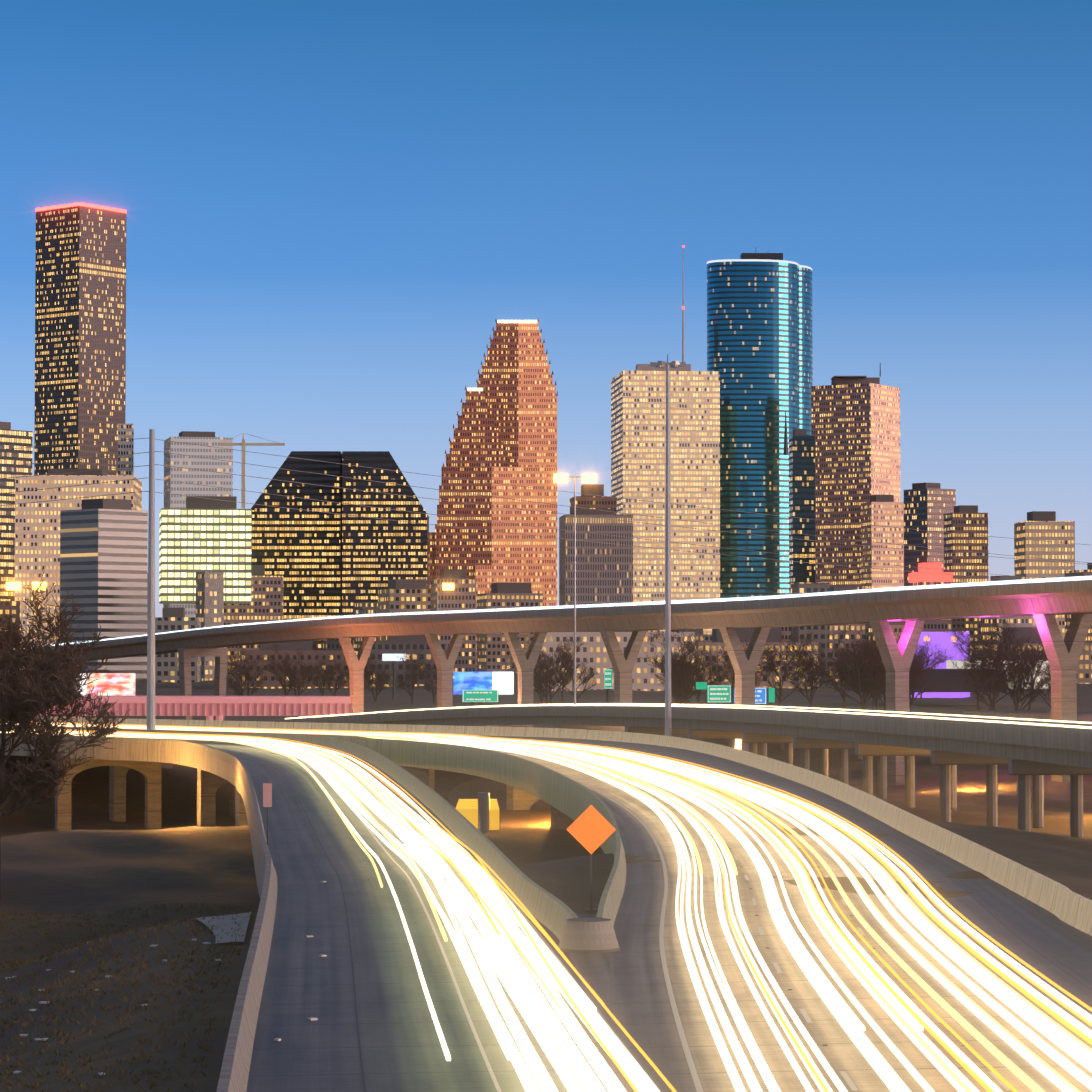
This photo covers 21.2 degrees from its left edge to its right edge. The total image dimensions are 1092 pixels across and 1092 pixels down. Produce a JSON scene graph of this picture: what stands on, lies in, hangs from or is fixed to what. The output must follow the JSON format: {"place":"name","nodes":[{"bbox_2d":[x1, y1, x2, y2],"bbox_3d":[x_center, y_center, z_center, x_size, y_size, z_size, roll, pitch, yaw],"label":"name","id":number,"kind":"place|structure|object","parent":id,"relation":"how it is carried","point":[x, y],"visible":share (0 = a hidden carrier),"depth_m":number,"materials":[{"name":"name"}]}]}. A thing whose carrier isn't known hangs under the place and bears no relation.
{"place":"outdoors","nodes":[
{"label":"outdoors","id":0,"kind":"place"},
{"bbox_2d":[80,673,134,695],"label":"billboard","id":1,"kind":"object","parent":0,"point":[116,684],"depth_m":496.84},
{"bbox_2d":[194,742,608,1091],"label":"road ramp","id":2,"kind":"structure","parent":0,"point":[401,1049],"depth_m":90.68,"materials":[{"name":"grey asphalt"}]},
{"bbox_2d":[0,734,276,1091],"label":"concrete barrier","id":3,"kind":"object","parent":2,"relation":"on","point":[234,771],"depth_m":138.25,"materials":[{"name":"concrete"}]},
{"bbox_2d":[12,727,578,939],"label":"concrete barrier","id":4,"kind":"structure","parent":2,"relation":"on","point":[550,912],"depth_m":150.46,"materials":[{"name":"concrete"}]},
{"bbox_2d":[15,726,625,925],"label":"concrete barrier","id":5,"kind":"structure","parent":2,"relation":"on","point":[571,798],"depth_m":240.49,"materials":[{"name":"concrete"}]},
{"bbox_2d":[0,669,1091,1091],"bbox_3d":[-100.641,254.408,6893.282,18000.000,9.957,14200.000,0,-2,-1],"label":"ground","id":6,"kind":"structure","parent":0,"point":[94,859],"depth_m":172.04,"materials":[{"name":"brown soil"}]},
{"bbox_2d":[0,601,19,670],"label":"lowrise building","id":7,"kind":"structure","parent":6,"relation":"on","point":[11,607],"depth_m":1269.94,"materials":[{"name":"brown concrete"}]},
{"bbox_2d":[0,429,31,600],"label":"building","id":8,"kind":"structure","parent":6,"relation":"on","point":[9,441],"depth_m":1509.98,"materials":[{"name":"grey"}]},
{"bbox_2d":[0,569,130,900],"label":"tree","id":9,"kind":"object","parent":6,"relation":"on","point":[45,696],"depth_m":166.44,"materials":[{"name":"plant"}]},
{"bbox_2d":[14,475,141,675],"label":"building","id":10,"kind":"structure","parent":6,"relation":"on","point":[37,537],"depth_m":1377.18,"materials":[{"name":"grey"}]},
{"bbox_2d":[48,469,107,474],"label":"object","id":11,"kind":"object","parent":10,"relation":"on","point":[77,472],"visible":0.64,"depth_m":1388.62,"materials":[{"name":"grey concrete"}]},
{"bbox_2d":[34,206,125,474],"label":"skyscraper","id":12,"kind":"structure","parent":6,"relation":"on","point":[80,332],"depth_m":1914.53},
{"bbox_2d":[36,202,125,212],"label":"roof edge light","id":13,"kind":"object","parent":12,"relation":"on","point":[80,204],"visible":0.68,"depth_m":1917.40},
{"bbox_2d":[60,509,147,679],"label":"office building","id":14,"kind":"structure","parent":6,"relation":"on","point":[103,563],"depth_m":1255.40,"materials":[{"name":"grey"}]},
{"bbox_2d":[82,498,131,509],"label":"rooftop structure","id":15,"kind":"object","parent":14,"relation":"on","point":[121,504],"visible":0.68,"depth_m":1260.39,"materials":[{"name":"grey concrete"}]},
{"bbox_2d":[118,424,133,474],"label":"building","id":16,"kind":"structure","parent":6,"relation":"on","point":[125,432],"depth_m":1718.72,"materials":[{"name":"grey"}]},
{"bbox_2d":[0,902,258,1091],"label":"verge grass tufts","id":17,"kind":"object","parent":6,"relation":"on","point":[92,988],"visible":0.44,"depth_m":93.58,"materials":[{"name":"green plant"}]},
{"bbox_2d":[55,757,248,829],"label":"bridge arches","id":18,"kind":"structure","parent":6,"relation":"on","point":[209,784],"depth_m":308.98,"materials":[{"name":"concrete"}]},
{"bbox_2d":[155,617,200,681],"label":"lowrise building","id":19,"kind":"structure","parent":6,"relation":"on","point":[166,667],"depth_m":1174.78,"materials":[{"name":"grey concrete"}]},
{"bbox_2d":[39,695,352,720],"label":"bridge railing","id":20,"kind":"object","parent":6,"relation":"on","point":[266,701],"visible":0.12,"depth_m":462.36,"materials":[{"name":"pink metal"}]},
{"bbox_2d":[45,703,351,715],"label":"railing bars","id":21,"kind":"object","parent":20,"relation":"on","point":[233,709],"visible":0.69,"depth_m":461.88,"materials":[{"name":"pink"}]},
{"bbox_2d":[163,437,232,616],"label":"office building","id":22,"kind":"structure","parent":6,"relation":"on","point":[198,476],"depth_m":1702.47,"materials":[{"name":"grey"}]},
{"bbox_2d":[159,508,251,603],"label":"construction building","id":23,"kind":"structure","parent":6,"relation":"on","point":[193,541],"depth_m":1450.32,"materials":[{"name":"grey"}]},
{"bbox_2d":[186,496,236,508],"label":"roof plant","id":24,"kind":"object","parent":23,"relation":"on","point":[200,503],"visible":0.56,"depth_m":1460.43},
{"bbox_2d":[220,433,284,507],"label":"tower crane","id":25,"kind":"object","parent":23,"relation":"on","point":[243,444],"visible":1,"depth_m":1443.43,"materials":[{"name":"beige paint"}]},
{"bbox_2d":[196,572,223,680],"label":"lowrise building","id":26,"kind":"structure","parent":6,"relation":"on","point":[210,599],"depth_m":1239.15,"materials":[{"name":"grey"}]},
{"bbox_2d":[186,912,252,943],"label":"concrete slab","id":27,"kind":"structure","parent":6,"relation":"on","point":[225,922],"depth_m":106.56,"materials":[{"name":"grey concrete"}]},
{"bbox_2d":[224,576,282,673],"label":"lowrise building","id":28,"kind":"structure","parent":6,"relation":"on","point":[265,605],"depth_m":1521.91,"materials":[{"name":"grey"}]},
{"bbox_2d":[240,650,348,688],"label":"brown building","id":29,"kind":"structure","parent":6,"relation":"on","point":[270,682],"depth_m":998.08,"materials":[{"name":"grey"}]},
{"bbox_2d":[260,641,311,649],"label":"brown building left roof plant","id":30,"kind":"object","parent":29,"relation":"on","point":[302,645],"visible":0.44,"depth_m":1009.37,"materials":[{"name":"grey metal"}]},
{"bbox_2d":[251,451,341,620],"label":"office building","id":31,"kind":"structure","parent":6,"relation":"on","point":[300,551],"depth_m":1758.00,"materials":[{"name":"grey glass"}]},
{"bbox_2d":[109,763,573,828],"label":"bridge piers","id":32,"kind":"structure","parent":6,"relation":"on","point":[442,783],"depth_m":281.36,"materials":[{"name":"concrete"}]},
{"bbox_2d":[21,354,685,735],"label":"light poles","id":33,"kind":"object","parent":6,"relation":"on","point":[151,612],"visible":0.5,"depth_m":327.31,"materials":[{"name":"silver metal"}]},
{"bbox_2d":[6,474,596,589],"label":"floodlights","id":34,"kind":"object","parent":33,"relation":"attached to","point":[563,478],"visible":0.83,"depth_m":371.36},
{"bbox_2d":[0,438,1091,580],"bbox_3d":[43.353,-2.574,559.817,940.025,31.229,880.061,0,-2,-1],"label":"overhead lines","id":35,"kind":"object","parent":33,"relation":"on","point":[498,506],"visible":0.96,"depth_m":369.38,"materials":[{"name":"grey metal"}]},
{"bbox_2d":[353,602,377,672],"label":"lowrise building","id":36,"kind":"structure","parent":6,"relation":"on","point":[361,608],"depth_m":1569.52,"materials":[{"name":"grey concrete"}]},
{"bbox_2d":[342,451,428,645],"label":"office building","id":37,"kind":"structure","parent":6,"relation":"on","point":[377,554],"depth_m":1748.86,"materials":[{"name":"grey glass"}]},
{"bbox_2d":[378,589,430,643],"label":"lowrise building","id":38,"kind":"structure","parent":6,"relation":"on","point":[396,601],"depth_m":1377.64,"materials":[{"name":"grey"}]},
{"bbox_2d":[388,579,426,588],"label":"rooftop structure","id":39,"kind":"object","parent":38,"relation":"on","point":[407,584],"visible":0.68,"depth_m":1381.68,"materials":[{"name":"grey concrete"}]},
{"bbox_2d":[369,644,446,686],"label":"grey building","id":40,"kind":"structure","parent":6,"relation":"on","point":[378,650],"depth_m":1047.87,"materials":[{"name":"grey concrete"}]},
{"bbox_2d":[389,635,427,643],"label":"roof plant","id":41,"kind":"object","parent":40,"relation":"on","point":[415,639],"visible":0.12,"depth_m":1054.16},
{"bbox_2d":[429,532,434,588],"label":"building","id":42,"kind":"structure","parent":6,"relation":"on","point":[431,555],"depth_m":1844.69,"materials":[{"name":"brown"}]},
{"bbox_2d":[431,579,475,671],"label":"lowrise building","id":43,"kind":"structure","parent":6,"relation":"on","point":[461,595],"depth_m":1338.55,"materials":[{"name":"brown"}]},
{"bbox_2d":[435,467,491,578],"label":"skyscraper","id":44,"kind":"structure","parent":6,"relation":"on","point":[463,547],"depth_m":1844.78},
{"bbox_2d":[453,672,491,693],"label":"blue billboard","id":45,"kind":"object","parent":6,"relation":"on","point":[472,681],"visible":0.73,"depth_m":637.58,"materials":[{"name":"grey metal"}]},
{"bbox_2d":[492,672,513,693],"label":"white billboard","id":46,"kind":"object","parent":45,"relation":"attached to","point":[502,682],"visible":0.8,"depth_m":637.67},
{"bbox_2d":[446,390,506,466],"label":"building","id":47,"kind":"structure","parent":6,"relation":"on","point":[475,443],"depth_m":1863.74,"materials":[{"name":"brown"}]},
{"bbox_2d":[455,799,498,829],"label":"yellow crash cushion","id":48,"kind":"object","parent":6,"relation":"on","point":[467,809],"visible":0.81,"depth_m":223.57,"materials":[{"name":"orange plastic"}]},
{"bbox_2d":[462,690,498,701],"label":"guide sign","id":49,"kind":"object","parent":6,"relation":"on","point":[492,696],"visible":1,"depth_m":597.55,"materials":[{"name":"teal metal"}]},
{"bbox_2d":[475,565,491,668],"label":"building","id":50,"kind":"structure","parent":6,"relation":"on","point":[483,575],"depth_m":1841.66,"materials":[{"name":"brown"}]},
{"bbox_2d":[478,792,489,831],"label":"crash cushion drum and signback","id":51,"kind":"object","parent":6,"relation":"on","point":[483,809],"visible":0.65,"depth_m":222.50,"materials":[{"name":"silver metal"}]},
{"bbox_2d":[477,322,517,466],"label":"tall building","id":52,"kind":"structure","parent":6,"relation":"on","point":[498,378],"depth_m":1883.21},
{"bbox_2d":[477,593,542,673],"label":"lowrise building","id":53,"kind":"structure","parent":6,"relation":"on","point":[493,650],"depth_m":1543.52,"materials":[{"name":"grey"}]},
{"bbox_2d":[491,583,530,592],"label":"rooftop structure","id":54,"kind":"object","parent":53,"relation":"on","point":[510,587],"visible":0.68,"depth_m":1550.84,"materials":[{"name":"grey concrete"}]},
{"bbox_2d":[492,467,556,606],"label":"low building","id":55,"kind":"structure","parent":6,"relation":"on","point":[518,557],"depth_m":1845.17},
{"bbox_2d":[518,322,556,466],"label":"skyscraper","id":56,"kind":"structure","parent":6,"relation":"on","point":[537,421],"depth_m":1883.13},
{"bbox_2d":[0,617,1078,710],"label":"trees","id":57,"kind":"object","parent":6,"relation":"on","point":[856,654],"depth_m":596.77,"materials":[{"name":"plant"}]},
{"bbox_2d":[71,614,1091,785],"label":"overpass piers","id":58,"kind":"structure","parent":6,"relation":"on","point":[1063,656],"depth_m":371.82,"materials":[{"name":"concrete"}]},
{"bbox_2d":[1,580,1091,665],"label":"flyover deck","id":59,"kind":"structure","parent":58,"relation":"on","point":[1031,599],"depth_m":379.82,"materials":[{"name":"concrete"}]},
{"bbox_2d":[43,576,1091,645],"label":"flyover trail","id":60,"kind":"object","parent":59,"relation":"on","point":[761,597],"visible":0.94,"depth_m":377.90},
{"bbox_2d":[575,913,596,953],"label":"gore pad","id":61,"kind":"object","parent":6,"relation":"on","point":[586,915],"depth_m":109.89,"materials":[{"name":"concrete"}]},
{"bbox_2d":[558,918,619,952],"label":"concrete barrier end","id":62,"kind":"object","parent":61,"relation":"on","point":[588,935],"visible":0.94,"depth_m":96.79,"materials":[{"name":"concrete"}]},
{"bbox_2d":[570,496,616,513],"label":"building","id":63,"kind":"structure","parent":6,"relation":"on","point":[596,502],"depth_m":1552.28,"materials":[{"name":"grey"}]},
{"bbox_2d":[559,514,632,607],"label":"building","id":64,"kind":"structure","parent":6,"relation":"on","point":[604,572],"depth_m":1421.19,"materials":[{"name":"grey"}]},
{"bbox_2d":[534,632,694,690],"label":"beige building","id":65,"kind":"structure","parent":6,"relation":"on","point":[593,651],"depth_m":949.19,"materials":[{"name":"grey concrete"}]},
{"bbox_2d":[611,370,719,633],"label":"skyscraper","id":66,"kind":"structure","parent":6,"relation":"on","point":[638,435],"depth_m":1955.80,"materials":[{"name":"grey"}]},
{"bbox_2d":[636,248,690,370],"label":"roof mast","id":67,"kind":"object","parent":66,"relation":"on","point":[647,367],"visible":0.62,"depth_m":1970.63,"materials":[{"name":"grey metal"}]},
{"bbox_2d":[707,685,730,701],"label":"highway sign","id":68,"kind":"object","parent":6,"relation":"on","point":[716,691],"visible":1,"depth_m":558.30,"materials":[{"name":"teal"}]},
{"bbox_2d":[707,261,798,601],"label":"skyscraper","id":69,"kind":"structure","parent":6,"relation":"on","point":[753,332],"depth_m":2107.44,"materials":[{"name":"blue glass"}]},
{"bbox_2d":[695,642,818,688],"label":"building","id":70,"kind":"structure","parent":6,"relation":"on","point":[714,648],"depth_m":999.87,"materials":[{"name":"grey"}]},
{"bbox_2d":[712,627,781,641],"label":"roof plant","id":71,"kind":"object","parent":70,"relation":"on","point":[773,635],"visible":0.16,"depth_m":1011.97,"materials":[{"name":"grey concrete"}]},
{"bbox_2d":[468,725,1091,837],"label":"bridge piers","id":72,"kind":"structure","parent":6,"relation":"on","point":[949,762],"depth_m":251.42,"materials":[{"name":"concrete"}]},
{"bbox_2d":[275,706,1091,767],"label":"overpass","id":73,"kind":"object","parent":72,"relation":"on","point":[1059,745],"depth_m":269.39,"materials":[{"name":"concrete"}]},
{"bbox_2d":[285,703,1091,728],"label":"light trails","id":74,"kind":"object","parent":73,"relation":"on","point":[992,721],"visible":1,"depth_m":283.03,"materials":[{"name":"white"}]},
{"bbox_2d":[875,710,1091,721],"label":"connector deck","id":75,"kind":"structure","parent":73,"relation":"on","point":[1082,716],"depth_m":355.65,"materials":[{"name":"concrete"}]},
{"bbox_2d":[789,435,814,595],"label":"skyscraper","id":76,"kind":"structure","parent":6,"relation":"on","point":[801,477],"depth_m":1854.03,"materials":[{"name":"grey glass"}]},
{"bbox_2d":[799,267,812,435],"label":"skyscraper","id":77,"kind":"structure","parent":6,"relation":"on","point":[805,339],"depth_m":2141.36,"materials":[{"name":"blue glass"}]},
{"bbox_2d":[791,582,829,681],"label":"lowrise building","id":78,"kind":"structure","parent":6,"relation":"on","point":[821,634],"depth_m":1169.13,"materials":[{"name":"grey"}]},
{"bbox_2d":[830,623,864,680],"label":"lowrise building","id":79,"kind":"structure","parent":6,"relation":"on","point":[854,630],"depth_m":1208.22,"materials":[{"name":"brown concrete"}]},
{"bbox_2d":[811,383,899,590],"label":"skyscraper","id":80,"kind":"structure","parent":6,"relation":"on","point":[855,430],"depth_m":2018.66,"materials":[{"name":"grey"}]},
{"bbox_2d":[831,363,880,384],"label":"rooftop structure","id":81,"kind":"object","parent":80,"relation":"on","point":[838,380],"depth_m":2024.79,"materials":[{"name":"grey"}]},
{"bbox_2d":[860,502,903,624],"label":"building","id":82,"kind":"structure","parent":6,"relation":"on","point":[890,515],"depth_m":1966.07,"materials":[{"name":"beige concrete"}]},
{"bbox_2d":[845,669,1006,691],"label":"dark sheds","id":83,"kind":"object","parent":6,"relation":"on","point":[946,680],"visible":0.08,"depth_m":690.05,"materials":[{"name":"grey"}]},
{"bbox_2d":[904,488,955,587],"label":"building","id":84,"kind":"structure","parent":6,"relation":"on","point":[926,508],"depth_m":1810.45,"materials":[{"name":"grey"}]},
{"bbox_2d":[913,582,951,631],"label":"red building","id":85,"kind":"structure","parent":6,"relation":"on","point":[944,625],"depth_m":1301.72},
{"bbox_2d":[909,563,952,582],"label":"building","id":86,"kind":"structure","parent":85,"relation":"on","point":[928,576],"depth_m":1301.81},
{"bbox_2d":[911,632,969,697],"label":"building","id":87,"kind":"structure","parent":6,"relation":"on","point":[943,640],"depth_m":820.33,"materials":[{"name":"purple"}]},
{"bbox_2d":[944,513,987,583],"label":"brown building","id":88,"kind":"structure","parent":6,"relation":"on","point":[974,525],"depth_m":1704.68,"materials":[{"name":"grey"}]},
{"bbox_2d":[952,618,980,654],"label":"lowrise building","id":89,"kind":"structure","parent":6,"relation":"on","point":[969,624],"depth_m":1599.76,"materials":[{"name":"grey"}]},
{"bbox_2d":[981,584,1031,643],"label":"lowrise building","id":90,"kind":"structure","parent":6,"relation":"on","point":[1019,621],"depth_m":1301.47,"materials":[{"name":"grey"}]},
{"bbox_2d":[972,644,1091,683],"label":"building","id":91,"kind":"structure","parent":6,"relation":"on","point":[1084,669],"depth_m":1102.31,"materials":[{"name":"brown concrete"}]},
{"bbox_2d":[1003,627,1041,643],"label":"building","id":92,"kind":"structure","parent":91,"relation":"on","point":[1034,635],"depth_m":1112.58,"materials":[{"name":"grey concrete"}]},
{"bbox_2d":[1014,521,1074,639],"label":"beige building","id":93,"kind":"structure","parent":6,"relation":"on","point":[1053,532],"depth_m":1504.28,"materials":[{"name":"grey"}]},
{"bbox_2d":[1065,570,1091,643],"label":"lowrise building","id":94,"kind":"structure","parent":6,"relation":"on","point":[1076,574],"depth_m":1426.87,"materials":[{"name":"grey"}]},
{"bbox_2d":[0,0,1091,616],"label":"sky","id":95,"kind":"structure","parent":0,"point":[334,209],"materials":[{"name":"blue"}]},
{"bbox_2d":[566,805,615,853],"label":"road sign","id":96,"kind":"object","parent":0,"point":[590,829],"visible":1,"depth_m":111.42,"materials":[{"name":"orange metal"}]},
{"bbox_2d":[466,735,1091,1091],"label":"road","id":97,"kind":"structure","parent":0,"point":[642,1011],"depth_m":96.30,"materials":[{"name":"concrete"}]},
{"bbox_2d":[0,722,1091,1091],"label":"light trails","id":98,"kind":"object","parent":97,"relation":"on","point":[500,957],"visible":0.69,"depth_m":88.82,"materials":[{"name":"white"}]},
{"bbox_2d":[32,716,1091,935],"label":"barrier","id":99,"kind":"object","parent":97,"relation":"on","point":[1063,903],"visible":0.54,"depth_m":194.38,"materials":[{"name":"concrete"}]},
{"bbox_2d":[568,952,621,1083],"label":"road surface","id":100,"kind":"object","parent":97,"relation":"on","point":[593,969],"visible":0.46,"depth_m":89.04,"materials":[{"name":"grey asphalt"}]},
{"bbox_2d":[202,743,1011,1091],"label":"lane markings","id":101,"kind":"object","parent":97,"relation":"on","point":[686,1047],"visible":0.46,"depth_m":91.76,"materials":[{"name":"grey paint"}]},
{"bbox_2d":[231,752,1091,1091],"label":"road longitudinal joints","id":102,"kind":"object","parent":97,"relation":"on","point":[353,968],"visible":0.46,"depth_m":99.50,"materials":[{"name":"grey"}]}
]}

